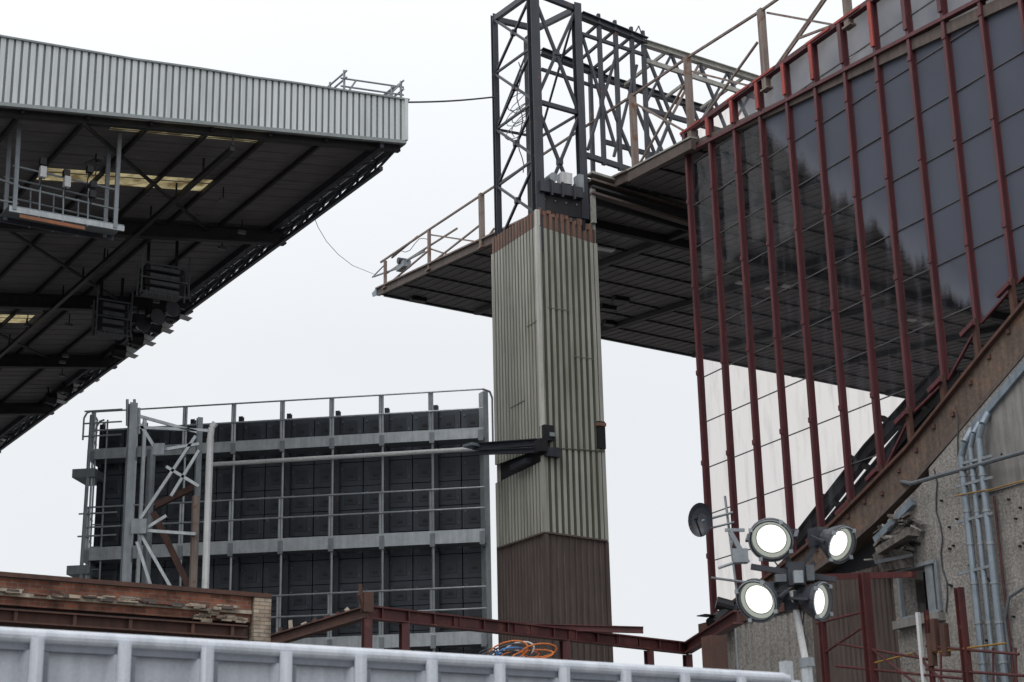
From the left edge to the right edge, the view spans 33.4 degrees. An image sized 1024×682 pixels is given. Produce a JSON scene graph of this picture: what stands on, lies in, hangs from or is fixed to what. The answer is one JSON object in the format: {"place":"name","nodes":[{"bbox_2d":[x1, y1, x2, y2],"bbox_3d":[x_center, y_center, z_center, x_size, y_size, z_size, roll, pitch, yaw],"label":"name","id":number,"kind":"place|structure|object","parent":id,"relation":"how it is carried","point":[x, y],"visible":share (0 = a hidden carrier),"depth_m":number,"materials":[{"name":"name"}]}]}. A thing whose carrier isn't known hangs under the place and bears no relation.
{"place":"outdoors","nodes":[
{"label":"outdoors","id":0,"kind":"place"},
{"bbox_2d":[79,415,105,577],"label":"end frame","id":1,"kind":"object","parent":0,"point":[86,495],"visible":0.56,"depth_m":68.37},
{"bbox_2d":[66,468,106,578],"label":"end platforms","id":2,"kind":"object","parent":1,"relation":"attached to","point":[80,476],"visible":0.82,"depth_m":68.58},
{"bbox_2d":[77,408,122,536],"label":"end rails","id":3,"kind":"object","parent":1,"relation":"attached to","point":[98,436],"visible":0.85,"depth_m":69.06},
{"bbox_2d":[0,624,247,662],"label":"wall below","id":4,"kind":"structure","parent":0,"point":[33,627],"depth_m":31.12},
{"bbox_2d":[0,606,246,628],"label":"recess","id":5,"kind":"object","parent":4,"relation":"on","point":[119,615],"visible":0.33,"depth_m":31.42,"materials":[{"name":"black metal"}]},
{"bbox_2d":[0,596,249,623],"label":"brick","id":6,"kind":"object","parent":5,"relation":"on","point":[90,607],"visible":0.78,"depth_m":31.17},
{"bbox_2d":[0,592,251,614],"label":"ledge","id":7,"kind":"object","parent":6,"relation":"on","point":[115,602],"visible":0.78,"depth_m":31.28,"materials":[{"name":"brick"}]},
{"bbox_2d":[6,592,210,607],"bbox_3d":[-9.011,4.388,30.018,8.034,0.124,0.118,11,-21,-33],"label":"loose mortar","id":8,"kind":"object","parent":7,"relation":"on","point":[158,602],"visible":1,"depth_m":31.61,"materials":[{"name":"beige stone"}]},
{"bbox_2d":[0,588,237,608],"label":"loose mortar","id":9,"kind":"object","parent":7,"relation":"on","point":[194,605],"visible":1,"depth_m":31.32,"materials":[{"name":"stone"}]},
{"bbox_2d":[7,589,233,609],"bbox_3d":[-8.635,4.461,30.266,8.076,0.103,0.120,11,-21,-33],"label":"loose mortar","id":10,"kind":"object","parent":7,"relation":"on","point":[146,601],"visible":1,"depth_m":31.44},
{"bbox_2d":[0,577,251,610],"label":"brick","id":11,"kind":"object","parent":7,"relation":"on","point":[30,586],"visible":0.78,"depth_m":31.36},
{"bbox_2d":[0,571,271,597],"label":"coping","id":12,"kind":"object","parent":11,"relation":"on","point":[125,584],"visible":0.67,"depth_m":31.46,"materials":[{"name":"metal"}]},
{"bbox_2d":[21,589,239,610],"bbox_3d":[-8.693,4.444,30.230,8.492,0.129,0.115,11,-21,-33],"label":"loose mortar","id":13,"kind":"object","parent":7,"relation":"on","point":[123,599],"visible":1,"depth_m":31.26,"materials":[{"name":"beige stone"}]},
{"bbox_2d":[192,611,247,622],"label":"patches","id":14,"kind":"object","parent":6,"relation":"attached to","point":[200,616],"visible":1,"depth_m":32.31,"materials":[{"name":"beige brick"}]},
{"bbox_2d":[0,608,247,639],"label":"steel lintel","id":15,"kind":"structure","parent":4,"relation":"attached to","point":[37,618],"depth_m":31.08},
{"bbox_2d":[13,611,233,635],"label":"lintel stiffeners","id":16,"kind":"object","parent":15,"relation":"on","point":[129,623],"visible":1,"depth_m":31.14,"materials":[{"name":"orange metal"}]},
{"bbox_2d":[0,107,369,430],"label":"deck","id":17,"kind":"structure","parent":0,"point":[66,336],"depth_m":63.55,"materials":[{"name":"metal"}]},
{"bbox_2d":[0,124,124,240],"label":"maintenance gantry","id":18,"kind":"object","parent":17,"relation":"on","point":[52,221],"visible":0.98,"depth_m":54.60,"materials":[{"name":"metal"}]},
{"bbox_2d":[44,373,99,404],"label":"roof floodlight","id":19,"kind":"object","parent":17,"relation":"attached to","point":[50,398],"visible":0.64,"depth_m":87.36,"materials":[{"name":"black metal"}]},
{"bbox_2d":[0,122,208,359],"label":"wind bracing","id":20,"kind":"object","parent":17,"relation":"attached to","point":[136,169],"visible":0.89,"depth_m":63.90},
{"bbox_2d":[91,278,133,340],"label":"loudspeaker cluster","id":21,"kind":"object","parent":17,"relation":"hanging from","point":[110,319],"visible":0.97,"depth_m":70.28,"materials":[{"name":"black metal"}]},
{"bbox_2d":[0,131,234,357],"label":"service girder","id":22,"kind":"object","parent":17,"relation":"attached to","point":[194,182],"visible":0.87,"depth_m":64.47,"materials":[{"name":"black metal"}]},
{"bbox_2d":[23,187,245,376],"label":"fittings","id":23,"kind":"object","parent":22,"relation":"attached to","point":[225,200],"visible":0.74,"depth_m":73.13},
{"bbox_2d":[0,118,262,322],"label":"rooflights","id":24,"kind":"object","parent":17,"relation":"on","point":[145,183],"visible":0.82,"depth_m":60.33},
{"bbox_2d":[0,212,286,452],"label":"rafters","id":25,"kind":"object","parent":17,"relation":"attached to","point":[175,231],"visible":0.74,"depth_m":71.27,"materials":[{"name":"metal"}]},
{"bbox_2d":[111,308,191,359],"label":"roof floodlight","id":26,"kind":"object","parent":17,"relation":"attached to","point":[137,340],"visible":0.73,"depth_m":75.74,"materials":[{"name":"black metal"}]},
{"bbox_2d":[125,299,179,331],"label":"floodlight","id":27,"kind":"object","parent":17,"relation":"attached to","point":[156,315],"visible":0.91,"depth_m":71.43,"materials":[{"name":"metal"}]},
{"bbox_2d":[136,241,190,302],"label":"loudspeaker cluster","id":28,"kind":"object","parent":17,"relation":"hanging from","point":[161,283],"visible":0.98,"depth_m":66.45,"materials":[{"name":"black metal"}]},
{"bbox_2d":[0,109,327,404],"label":"purlins","id":29,"kind":"object","parent":17,"relation":"on","point":[165,172],"visible":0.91,"depth_m":62.50,"materials":[{"name":"metal"}]},
{"bbox_2d":[0,107,376,425],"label":"deck ribs","id":30,"kind":"object","parent":17,"relation":"on","point":[132,219],"visible":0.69,"depth_m":63.14,"materials":[{"name":"metal"}]},
{"bbox_2d":[0,166,382,450],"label":"edge lower chord","id":31,"kind":"object","parent":17,"relation":"attached to","point":[333,203],"visible":1,"depth_m":70.39,"materials":[{"name":"metal"}]},
{"bbox_2d":[0,152,393,446],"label":"edge lattice","id":32,"kind":"object","parent":31,"relation":"on","point":[291,228],"visible":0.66,"depth_m":70.70,"materials":[{"name":"metal"}]},
{"bbox_2d":[0,142,383,437],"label":"edge chord","id":33,"kind":"object","parent":17,"relation":"on","point":[337,177],"visible":0.56,"depth_m":68.50,"materials":[{"name":"metal"}]},
{"bbox_2d":[2,143,391,436],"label":"eaves sheet","id":34,"kind":"object","parent":17,"relation":"on","point":[318,199],"visible":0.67,"depth_m":67.10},
{"bbox_2d":[0,108,400,152],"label":"end rafter","id":35,"kind":"object","parent":17,"relation":"on","point":[157,127],"visible":1,"depth_m":56.05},
{"bbox_2d":[0,37,403,139],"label":"fascia","id":36,"kind":"structure","parent":17,"relation":"attached to","point":[98,82],"depth_m":54.82,"materials":[{"name":"metal"}]},
{"bbox_2d":[0,38,401,139],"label":"fascia grooves","id":37,"kind":"object","parent":36,"relation":"attached to","point":[123,86],"visible":1,"depth_m":55.75,"materials":[{"name":"metal"}]},
{"bbox_2d":[0,34,409,100],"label":"top trim","id":38,"kind":"structure","parent":37,"relation":"attached to","point":[181,65],"depth_m":56.26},
{"bbox_2d":[0,102,406,144],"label":"bottom trim","id":39,"kind":"structure","parent":17,"relation":"attached to","point":[182,121],"depth_m":55.72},
{"bbox_2d":[404,98,407,140],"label":"corner trim","id":40,"kind":"structure","parent":39,"relation":"on","point":[406,119],"depth_m":60.27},
{"bbox_2d":[2,144,405,442],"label":"edge chord","id":41,"kind":"object","parent":17,"relation":"on","point":[345,184],"visible":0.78,"depth_m":67.31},
{"bbox_2d":[315,220,372,273],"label":"hanging cable","id":42,"kind":"object","parent":41,"relation":"attached to","point":[336,252],"visible":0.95,"depth_m":74.83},
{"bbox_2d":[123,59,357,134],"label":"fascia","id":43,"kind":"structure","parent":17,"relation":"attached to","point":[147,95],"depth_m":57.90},
{"bbox_2d":[0,0,903,667],"label":"sky","id":44,"kind":"structure","parent":0,"point":[302,322],"materials":[{"name":"white"}]},
{"bbox_2d":[385,31,1023,396],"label":"deck","id":45,"kind":"structure","parent":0,"point":[728,143],"depth_m":77.79,"materials":[{"name":"metal"}]},
{"bbox_2d":[375,168,628,288],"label":"canopy roof","id":46,"kind":"structure","parent":45,"relation":"attached to","point":[469,244],"depth_m":76.95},
{"bbox_2d":[409,295,629,326],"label":"soffit fittings","id":47,"kind":"object","parent":45,"relation":"on","point":[603,306],"visible":0.96,"depth_m":83.08,"materials":[{"name":"black metal"}]},
{"bbox_2d":[380,0,855,289],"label":"canopy edge guardrail","id":48,"kind":"object","parent":45,"relation":"on","point":[761,13],"visible":0.94,"depth_m":60.32,"materials":[{"name":"metal"}]},
{"bbox_2d":[372,238,425,277],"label":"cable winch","id":49,"kind":"object","parent":48,"relation":"attached to","point":[403,264],"visible":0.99,"depth_m":82.31,"materials":[{"name":"metal"}]},
{"bbox_2d":[384,296,904,398],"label":"front gutter","id":50,"kind":"object","parent":45,"relation":"on","point":[645,347],"visible":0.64,"depth_m":91.58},
{"bbox_2d":[588,171,706,210],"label":"roof beam","id":51,"kind":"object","parent":45,"relation":"on","point":[601,176],"visible":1,"depth_m":65.07,"materials":[{"name":"metal"}]},
{"bbox_2d":[541,11,758,171],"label":"roof goalpost truss","id":52,"kind":"object","parent":45,"relation":"on","point":[616,30],"visible":0.74,"depth_m":66.87,"materials":[{"name":"metal"}]},
{"bbox_2d":[377,0,1017,295],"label":"gable rim","id":53,"kind":"object","parent":45,"relation":"attached to","point":[994,7],"visible":0.56,"depth_m":52.11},
{"bbox_2d":[588,178,706,217],"bbox_3d":[5.163,-5.416,64.862,5.054,0.694,0.400,8,-20,-26],"label":"roof beam","id":54,"kind":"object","parent":53,"relation":"on","point":[640,195],"visible":1,"depth_m":64.68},
{"bbox_2d":[588,178,713,238],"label":"web","id":55,"kind":"object","parent":53,"relation":"attached to","point":[708,233],"visible":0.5,"depth_m":65.25},
{"bbox_2d":[383,130,1023,397],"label":"purlins","id":56,"kind":"object","parent":45,"relation":"on","point":[752,216],"visible":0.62,"depth_m":80.56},
{"bbox_2d":[386,125,1023,395],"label":"deck ribs","id":57,"kind":"object","parent":45,"relation":"on","point":[744,140],"visible":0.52,"depth_m":78.23,"materials":[{"name":"metal"}]},
{"bbox_2d":[693,130,756,202],"bbox_3d":[7.349,-6.231,59.752,0.140,3.781,3.699,8,-20,-26],"label":"lattice","id":58,"kind":"object","parent":45,"relation":"attached to","point":[702,172],"visible":0.6,"depth_m":60.43,"materials":[{"name":"black metal"}]},
{"bbox_2d":[474,175,1000,395],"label":"rafters","id":59,"kind":"object","parent":45,"relation":"attached to","point":[751,206],"visible":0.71,"depth_m":78.96,"materials":[{"name":"metal"}]},
{"bbox_2d":[597,246,934,325],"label":"soffit lights","id":60,"kind":"object","parent":45,"relation":"attached to","point":[611,250],"visible":0.73,"depth_m":75.39},
{"bbox_2d":[585,218,1009,321],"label":"service beam","id":61,"kind":"structure","parent":45,"relation":"attached to","point":[651,237],"depth_m":72.41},
{"label":"surface","id":62,"kind":"structure","parent":0,"visible":0},
{"bbox_2d":[120,399,217,588],"bbox_3d":[-11.394,10.686,56.453,3.168,17.711,2.380,-1,-18,0],"label":"galvanised lattice mast","id":63,"kind":"object","parent":62,"relation":"on","point":[142,525],"visible":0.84,"depth_m":57.41,"materials":[{"name":"grey metal"}]},
{"bbox_2d":[247,597,270,663],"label":"pier","id":64,"kind":"structure","parent":62,"relation":"on","point":[259,627],"depth_m":32.79,"materials":[{"name":"beige brick"}]},
{"bbox_2d":[85,393,434,669],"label":"guard posts","id":65,"kind":"object","parent":62,"relation":"on","point":[331,527],"visible":0.54,"depth_m":67.25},
{"bbox_2d":[86,388,485,617],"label":"handrails","id":66,"kind":"object","parent":65,"relation":"attached to","point":[321,494],"visible":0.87,"depth_m":67.39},
{"bbox_2d":[92,405,440,652],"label":"posts","id":67,"kind":"object","parent":62,"relation":"on","point":[99,487],"visible":0.44,"depth_m":67.98,"materials":[{"name":"metal"}]},
{"bbox_2d":[82,388,493,440],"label":"end loops","id":68,"kind":"object","parent":62,"relation":"on","point":[486,390],"visible":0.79,"depth_m":68.13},
{"bbox_2d":[88,420,108,579],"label":"ladder stiles","id":69,"kind":"object","parent":68,"relation":"attached to","point":[103,498],"visible":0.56,"depth_m":68.44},
{"bbox_2d":[85,393,431,636],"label":"stanchions","id":70,"kind":"object","parent":68,"relation":"attached to","point":[329,505],"visible":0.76,"depth_m":67.33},
{"bbox_2d":[85,440,486,651],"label":"catwalk brackets","id":71,"kind":"object","parent":68,"relation":"attached to","point":[234,557],"visible":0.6,"depth_m":67.72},
{"bbox_2d":[85,427,486,648],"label":"catwalk channels","id":72,"kind":"object","parent":71,"relation":"attached to","point":[354,541],"visible":0.74,"depth_m":66.89,"materials":[{"name":"metal"}]},
{"bbox_2d":[83,429,486,648],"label":"catwalk plates","id":73,"kind":"object","parent":72,"relation":"attached to","point":[330,545],"visible":0.72,"depth_m":66.86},
{"bbox_2d":[91,436,487,649],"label":"catwalk decks","id":74,"kind":"object","parent":71,"relation":"on","point":[316,449],"visible":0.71,"depth_m":67.76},
{"bbox_2d":[213,447,475,466],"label":"cable tube","id":75,"kind":"object","parent":71,"relation":"attached to","point":[342,456],"visible":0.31,"depth_m":67.19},
{"bbox_2d":[98,409,482,673],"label":"cabinets","id":76,"kind":"object","parent":68,"relation":"attached to","point":[361,559],"visible":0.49,"depth_m":68.00,"materials":[{"name":"metal"}]},
{"bbox_2d":[101,413,481,669],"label":"cabinet doors","id":77,"kind":"structure","parent":76,"relation":"attached to","point":[347,518],"depth_m":68.06,"materials":[{"name":"metal"}]},
{"bbox_2d":[115,414,467,648],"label":"cabinet fittings","id":78,"kind":"object","parent":77,"relation":"attached to","point":[317,517],"visible":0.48,"depth_m":68.07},
{"bbox_2d":[106,421,477,627],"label":"cabinet fittings","id":79,"kind":"object","parent":76,"relation":"attached to","point":[326,501],"visible":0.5,"depth_m":68.18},
{"bbox_2d":[0,627,799,681],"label":"site hoarding","id":80,"kind":"object","parent":62,"relation":"on","point":[114,657],"visible":1,"depth_m":12.97,"materials":[{"name":"metal"}]},
{"bbox_2d":[479,391,492,655],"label":"posts","id":81,"kind":"object","parent":62,"relation":"on","point":[485,522],"visible":0.78,"depth_m":66.37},
{"bbox_2d":[270,584,742,670],"bbox_3d":[-0.457,9.302,35.933,10.132,7.456,7.402,-1,-18,0],"label":"red steel frame","id":82,"kind":"object","parent":62,"relation":"on","point":[710,640],"visible":0.95,"depth_m":35.97,"materials":[{"name":"metal"}]},
{"bbox_2d":[477,640,556,674],"bbox_3d":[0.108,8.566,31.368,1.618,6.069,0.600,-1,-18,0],"label":"cable coil","id":83,"kind":"object","parent":62,"relation":"on","point":[508,650],"visible":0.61,"depth_m":32.11,"materials":[{"name":"orange plastic"}]},
{"bbox_2d":[462,207,613,680],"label":"clad roof support tower","id":84,"kind":"structure","parent":62,"relation":"on","point":[547,447],"depth_m":60.83,"materials":[{"name":"beige metal"}]},
{"bbox_2d":[490,0,588,253],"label":"lattice steel tower","id":85,"kind":"structure","parent":84,"relation":"on","point":[563,195],"depth_m":64.75,"materials":[{"name":"metal"}]},
{"bbox_2d":[408,96,493,102],"bbox_3d":[-2.256,-9.073,64.103,0.070,2.899,6.514,-11,-20,29],"label":"stay cable","id":86,"kind":"object","parent":85,"relation":"attached to","point":[449,100],"visible":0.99,"depth_m":63.84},
{"bbox_2d":[589,188,596,223],"bbox_3d":[3.016,-5.056,63.539,0.162,1.444,0.160,8,-20,-26],"label":"end post","id":87,"kind":"object","parent":84,"relation":"on","point":[593,208],"visible":1,"depth_m":63.45,"materials":[{"name":"metal"}]},
{"bbox_2d":[588,185,706,224],"bbox_3d":[5.178,-5.149,64.723,5.046,0.703,0.350,8,-20,-26],"label":"roof beam","id":88,"kind":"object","parent":87,"relation":"attached to","point":[647,204],"visible":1,"depth_m":64.58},
{"bbox_2d":[589,191,707,230],"bbox_3d":[5.194,-4.908,64.593,5.039,0.710,0.300,8,-20,-26],"label":"roof beam","id":89,"kind":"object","parent":87,"relation":"attached to","point":[643,209],"visible":1,"depth_m":64.45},
{"bbox_2d":[697,577,743,669],"bbox_3d":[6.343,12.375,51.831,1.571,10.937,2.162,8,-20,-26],"label":"black spotlight","id":90,"kind":"object","parent":62,"relation":"on","point":[724,606],"visible":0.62,"depth_m":52.70,"materials":[{"name":"metal"}]},
{"bbox_2d":[697,614,715,616],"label":"barn doors","id":91,"kind":"structure","parent":90,"relation":"in","point":[702,615],"depth_m":52.34,"materials":[{"name":"black metal"}]},
{"bbox_2d":[718,518,855,681],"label":"site floodlight mast","id":92,"kind":"object","parent":62,"relation":"on","point":[767,540],"visible":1,"depth_m":21.98,"materials":[{"name":"metal"}]},
{"bbox_2d":[698,279,1023,681],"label":"concrete stand end","id":93,"kind":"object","parent":62,"relation":"on","point":[896,524],"visible":0.78,"depth_m":45.57,"materials":[{"name":"grey concrete"}]},
{"bbox_2d":[684,0,1023,613],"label":"glazed gable wall","id":94,"kind":"structure","parent":93,"relation":"on","point":[838,489],"depth_m":50.51,"materials":[{"name":"metal"}]},
{"bbox_2d":[627,136,696,170],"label":"eaves beam","id":95,"kind":"structure","parent":94,"relation":"attached to","point":[660,153],"depth_m":60.70,"materials":[{"name":"metal"}]},
{"bbox_2d":[628,139,695,181],"bbox_3d":[5.312,-6.411,60.870,0.200,0.772,4.289,8,-20,-26],"label":"edge board","id":96,"kind":"object","parent":95,"relation":"attached to","point":[665,158],"visible":1,"depth_m":60.64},
{"bbox_2d":[688,496,737,589],"bbox_3d":[6.388,6.362,53.978,1.437,3.108,0.659,3,-18,-13],"label":"dish antenna","id":97,"kind":"object","parent":94,"relation":"attached to","point":[700,517],"visible":0.97,"depth_m":54.28,"materials":[{"name":"metal"}]},
{"bbox_2d":[680,0,879,136],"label":"top rail","id":98,"kind":"object","parent":94,"relation":"attached to","point":[799,52],"visible":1,"depth_m":54.88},
{"bbox_2d":[680,5,858,134],"bbox_3d":[10.869,-10.350,50.825,0.030,0.080,21.919,8,-20,-26],"label":"top rail edge","id":99,"kind":"object","parent":98,"relation":"attached to","point":[772,67],"visible":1,"depth_m":55.51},
{"bbox_2d":[705,1,874,136],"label":"mullion heads","id":100,"kind":"object","parent":94,"relation":"attached to","point":[871,35],"visible":1,"depth_m":54.59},
{"bbox_2d":[682,0,941,139],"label":"mullion heads","id":101,"kind":"object","parent":94,"relation":"attached to","point":[904,23],"visible":1,"depth_m":49.70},
{"bbox_2d":[688,0,987,154],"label":"head rail","id":102,"kind":"object","parent":94,"relation":"attached to","point":[960,10],"visible":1,"depth_m":51.57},
{"bbox_2d":[686,9,1006,558],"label":"cleats","id":103,"kind":"object","parent":94,"relation":"attached to","point":[919,157],"visible":0.95,"depth_m":51.28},
{"bbox_2d":[686,0,1023,613],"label":"mullions","id":104,"kind":"object","parent":94,"relation":"attached to","point":[835,287],"visible":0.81,"depth_m":51.76,"materials":[{"name":"metal"}]},
{"bbox_2d":[691,0,1023,560],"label":"transoms","id":105,"kind":"object","parent":104,"relation":"attached to","point":[855,252],"visible":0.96,"depth_m":50.88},
{"bbox_2d":[737,0,1023,316],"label":"glazing","id":106,"kind":"structure","parent":104,"relation":"attached to","point":[1005,33],"depth_m":48.12,"materials":[{"name":"grey glass"}]},
{"bbox_2d":[896,559,943,618],"bbox_3d":[10.875,6.652,45.534,0.130,1.424,1.653,8,-20,-26],"label":"window frame","id":107,"kind":"structure","parent":93,"relation":"in","point":[932,570],"depth_m":45.18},
{"bbox_2d":[923,572,928,609],"bbox_3d":[11.664,6.757,45.920,0.100,1.324,1.552,8,-20,-26],"label":"window back","id":108,"kind":"structure","parent":93,"relation":"in","point":[924,578],"depth_m":46.55,"materials":[{"name":"black metal"}]},
{"bbox_2d":[884,274,1023,466],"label":"sill","id":109,"kind":"structure","parent":93,"relation":"attached to","point":[963,352],"depth_m":46.09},
{"bbox_2d":[899,411,1023,681],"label":"service ducts","id":110,"kind":"object","parent":93,"relation":"attached to","point":[973,435],"visible":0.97,"depth_m":43.06,"materials":[{"name":"grey metal"}]},
{"bbox_2d":[815,571,1023,681],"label":"red access stair","id":111,"kind":"object","parent":62,"relation":"on","point":[935,637],"visible":0.98,"depth_m":43.14,"materials":[{"name":"metal"}]},
{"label":"fascia return","id":112,"kind":"object","parent":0,"visible":0},
{"bbox_2d":[328,70,403,96],"bbox_3d":[-5.256,-8.740,60.897,2.511,1.203,1.600,10,-21,-31],"label":"scaffold guardrail","id":113,"kind":"object","parent":112,"relation":"attached to","point":[391,90],"visible":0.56,"depth_m":60.47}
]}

